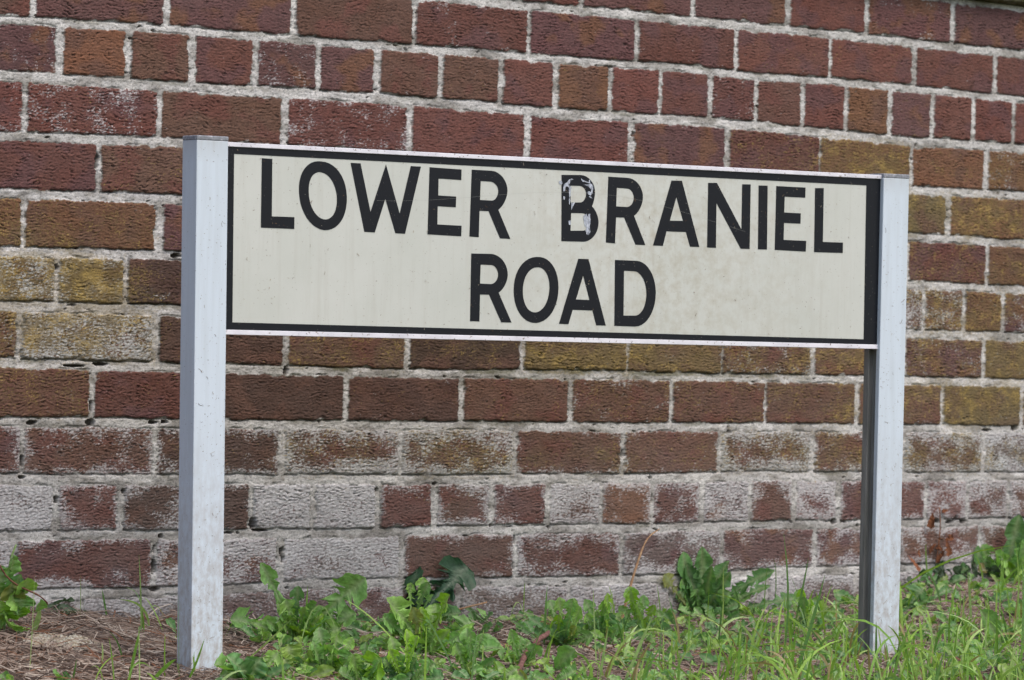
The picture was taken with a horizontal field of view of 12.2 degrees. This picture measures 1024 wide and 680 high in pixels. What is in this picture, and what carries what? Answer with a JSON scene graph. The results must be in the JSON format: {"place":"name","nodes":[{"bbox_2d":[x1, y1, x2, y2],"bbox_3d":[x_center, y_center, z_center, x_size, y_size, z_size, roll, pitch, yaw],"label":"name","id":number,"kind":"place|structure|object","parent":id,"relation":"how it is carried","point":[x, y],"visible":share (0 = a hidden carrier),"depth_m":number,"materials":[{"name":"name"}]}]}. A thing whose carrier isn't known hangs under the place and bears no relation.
{"place":"outdoors","nodes":[
{"label":"outdoors","id":0,"kind":"place"},
{"bbox_2d":[0,573,1023,679],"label":"ground","id":1,"kind":"structure","parent":0,"point":[143,674],"depth_m":6.34,"materials":[{"name":"brown plant"}]},
{"bbox_2d":[0,671,13,679],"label":"broadleaf weed","id":2,"kind":"object","parent":1,"relation":"on","point":[5,675],"visible":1,"depth_m":5.95,"materials":[{"name":"green plant"}]},
{"bbox_2d":[0,544,47,633],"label":"bindweed","id":3,"kind":"object","parent":1,"relation":"on","point":[18,603],"visible":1,"depth_m":6.30,"materials":[{"name":"green plant"}]},
{"bbox_2d":[53,669,70,679],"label":"broadleaf weed","id":4,"kind":"object","parent":1,"relation":"on","point":[55,672],"visible":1,"depth_m":5.99,"materials":[{"name":"green plant"}]},
{"bbox_2d":[22,632,105,651],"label":"moss tuft","id":5,"kind":"object","parent":1,"relation":"on","point":[69,637],"visible":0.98,"depth_m":6.26,"materials":[{"name":"beige plant"}]},
{"bbox_2d":[47,597,88,614],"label":"dock leaf","id":6,"kind":"object","parent":1,"relation":"on","point":[70,599],"visible":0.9,"depth_m":6.57,"materials":[{"name":"green plant"}]},
{"bbox_2d":[214,650,290,679],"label":"broadleaf weed","id":7,"kind":"object","parent":1,"relation":"on","point":[251,667],"visible":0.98,"depth_m":6.10,"materials":[{"name":"green plant"}]},
{"bbox_2d":[230,563,366,645],"bbox_3d":[-0.292,0.363,6.531,0.188,0.114,0.053,1,0,2],"label":"dandelion","id":8,"kind":"object","parent":1,"relation":"on","point":[291,610],"visible":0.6,"depth_m":6.53,"materials":[{"name":"green plant"}]},
{"bbox_2d":[280,643,318,672],"bbox_3d":[-0.277,0.418,6.247,0.052,0.041,0.029,2,0,18],"label":"buttercup","id":9,"kind":"object","parent":1,"relation":"on","point":[290,652],"visible":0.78,"depth_m":6.25,"materials":[{"name":"green plant"}]},
{"bbox_2d":[295,627,369,677],"bbox_3d":[-0.242,0.410,6.256,0.107,0.067,0.053,1,0,10],"label":"dandelion","id":10,"kind":"object","parent":1,"relation":"on","point":[320,648],"visible":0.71,"depth_m":6.26,"materials":[{"name":"green plant"}]},
{"bbox_2d":[338,642,384,679],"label":"dandelion","id":11,"kind":"object","parent":1,"relation":"on","point":[355,663],"visible":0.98,"depth_m":6.21,"materials":[{"name":"green plant"}]},
{"bbox_2d":[374,629,443,679],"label":"dandelion","id":12,"kind":"object","parent":1,"relation":"on","point":[394,658],"visible":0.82,"depth_m":6.25,"materials":[{"name":"green plant"}]},
{"bbox_2d":[402,555,475,622],"bbox_3d":[-0.093,0.365,6.974,0.114,0.099,0.076,1,0,-44],"label":"dandelion","id":13,"kind":"object","parent":1,"relation":"on","point":[459,571],"visible":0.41,"depth_m":6.99,"materials":[{"name":"green plant"}]},
{"bbox_2d":[376,592,504,657],"bbox_3d":[-0.100,0.390,6.519,0.181,0.092,0.056,1,0,1],"label":"dandelion","id":14,"kind":"object","parent":1,"relation":"on","point":[412,620],"visible":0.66,"depth_m":6.51,"materials":[{"name":"green plant"}]},
{"bbox_2d":[378,641,549,655],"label":"twig","id":15,"kind":"object","parent":1,"relation":"on","point":[539,643],"visible":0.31,"depth_m":6.74,"materials":[{"name":"wood"}]},
{"bbox_2d":[459,601,486,609],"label":"dry stalk","id":16,"kind":"object","parent":1,"relation":"on","point":[473,605],"visible":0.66,"depth_m":7.02,"materials":[{"name":"plant"}]},
{"bbox_2d":[443,628,503,678],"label":"dandelion","id":17,"kind":"object","parent":1,"relation":"on","point":[459,650],"visible":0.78,"depth_m":6.32,"materials":[{"name":"green plant"}]},
{"bbox_2d":[0,0,1023,623],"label":"brick wall","id":18,"kind":"structure","parent":1,"relation":"on","point":[504,472],"depth_m":7.08,"materials":[{"name":"red brick"}]},
{"bbox_2d":[497,629,542,666],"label":"dandelion","id":19,"kind":"object","parent":1,"relation":"on","point":[515,641],"visible":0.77,"depth_m":6.47,"materials":[{"name":"green plant"}]},
{"bbox_2d":[30,529,1023,679],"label":"grass","id":20,"kind":"structure","parent":1,"relation":"on","point":[967,671],"depth_m":6.55,"materials":[{"name":"green plant"}]},
{"bbox_2d":[517,630,549,670],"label":"twig","id":21,"kind":"object","parent":1,"relation":"on","point":[523,659],"visible":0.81,"depth_m":6.50,"materials":[{"name":"brown wood"}]},
{"bbox_2d":[177,135,908,673],"bbox_3d":[0.065,0.151,6.516,1.210,0.807,0.044,1,0,-36],"label":"street sign","id":22,"kind":"object","parent":1,"relation":"on","point":[313,241],"visible":1,"depth_m":6.47,"materials":[{"name":"white metal"}]},
{"bbox_2d":[528,597,592,646],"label":"dandelion","id":23,"kind":"object","parent":1,"relation":"on","point":[567,635],"visible":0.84,"depth_m":6.75,"materials":[{"name":"green plant"}]},
{"bbox_2d":[554,645,574,671],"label":"broadleaf weed","id":24,"kind":"object","parent":1,"relation":"on","point":[564,657],"visible":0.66,"depth_m":6.43,"materials":[{"name":"green plant"}]},
{"bbox_2d":[166,573,1022,679],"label":"ground cover","id":25,"kind":"object","parent":1,"relation":"on","point":[511,671],"visible":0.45,"depth_m":6.78,"materials":[{"name":"green plant"}]},
{"bbox_2d":[577,593,645,641],"bbox_3d":[0.140,0.399,6.853,0.109,0.073,0.041,1,0,8],"label":"dandelion","id":26,"kind":"object","parent":1,"relation":"on","point":[604,616],"visible":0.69,"depth_m":6.85,"materials":[{"name":"green plant"}]},
{"bbox_2d":[621,528,659,617],"bbox_3d":[0.194,0.362,7.269,0.006,0.148,0.102,2,0,37],"label":"dry stalk","id":27,"kind":"object","parent":1,"relation":"on","point":[635,569],"visible":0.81,"depth_m":7.26,"materials":[{"name":"plant"}]},
{"bbox_2d":[614,586,671,630],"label":"dandelion","id":28,"kind":"object","parent":1,"relation":"on","point":[630,594],"visible":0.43,"depth_m":7.02,"materials":[{"name":"green plant"}]},
{"bbox_2d":[663,546,795,613],"bbox_3d":[0.338,0.375,7.369,0.221,0.112,0.051,1,0,-7],"label":"broadleaf weed","id":29,"kind":"object","parent":1,"relation":"on","point":[701,583],"visible":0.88,"depth_m":7.37,"materials":[{"name":"green plant"}]},
{"bbox_2d":[779,588,832,633],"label":"dandelion","id":30,"kind":"object","parent":1,"relation":"on","point":[809,603],"visible":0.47,"depth_m":7.18,"materials":[{"name":"green plant"}]},
{"bbox_2d":[834,590,855,606],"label":"broadleaf weed","id":31,"kind":"object","parent":1,"relation":"on","point":[838,594],"visible":0.61,"depth_m":7.56,"materials":[{"name":"green plant"}]},
{"bbox_2d":[903,584,930,611],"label":"broadleaf weed","id":32,"kind":"object","parent":1,"relation":"on","point":[920,592],"visible":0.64,"depth_m":7.47,"materials":[{"name":"green plant"}]},
{"bbox_2d":[900,507,953,587],"bbox_3d":[0.676,0.343,7.782,0.031,0.140,0.145,2,0,41],"label":"dead ivy","id":33,"kind":"object","parent":1,"relation":"on","point":[930,525],"visible":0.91,"depth_m":7.83,"materials":[{"name":"brown plant"}]},
{"bbox_2d":[907,560,1008,588],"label":"ivy","id":34,"kind":"object","parent":1,"relation":"on","point":[963,568],"visible":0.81,"depth_m":7.83,"materials":[{"name":"green plant"}]},
{"bbox_2d":[980,609,1015,646],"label":"broadleaf weed","id":35,"kind":"object","parent":1,"relation":"on","point":[992,618],"visible":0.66,"depth_m":6.96,"materials":[{"name":"green plant"}]},
{"bbox_2d":[974,514,1023,580],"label":"broadleaf weed","id":36,"kind":"object","parent":1,"relation":"on","point":[1014,529],"visible":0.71,"depth_m":7.95,"materials":[{"name":"green plant"}]}
]}

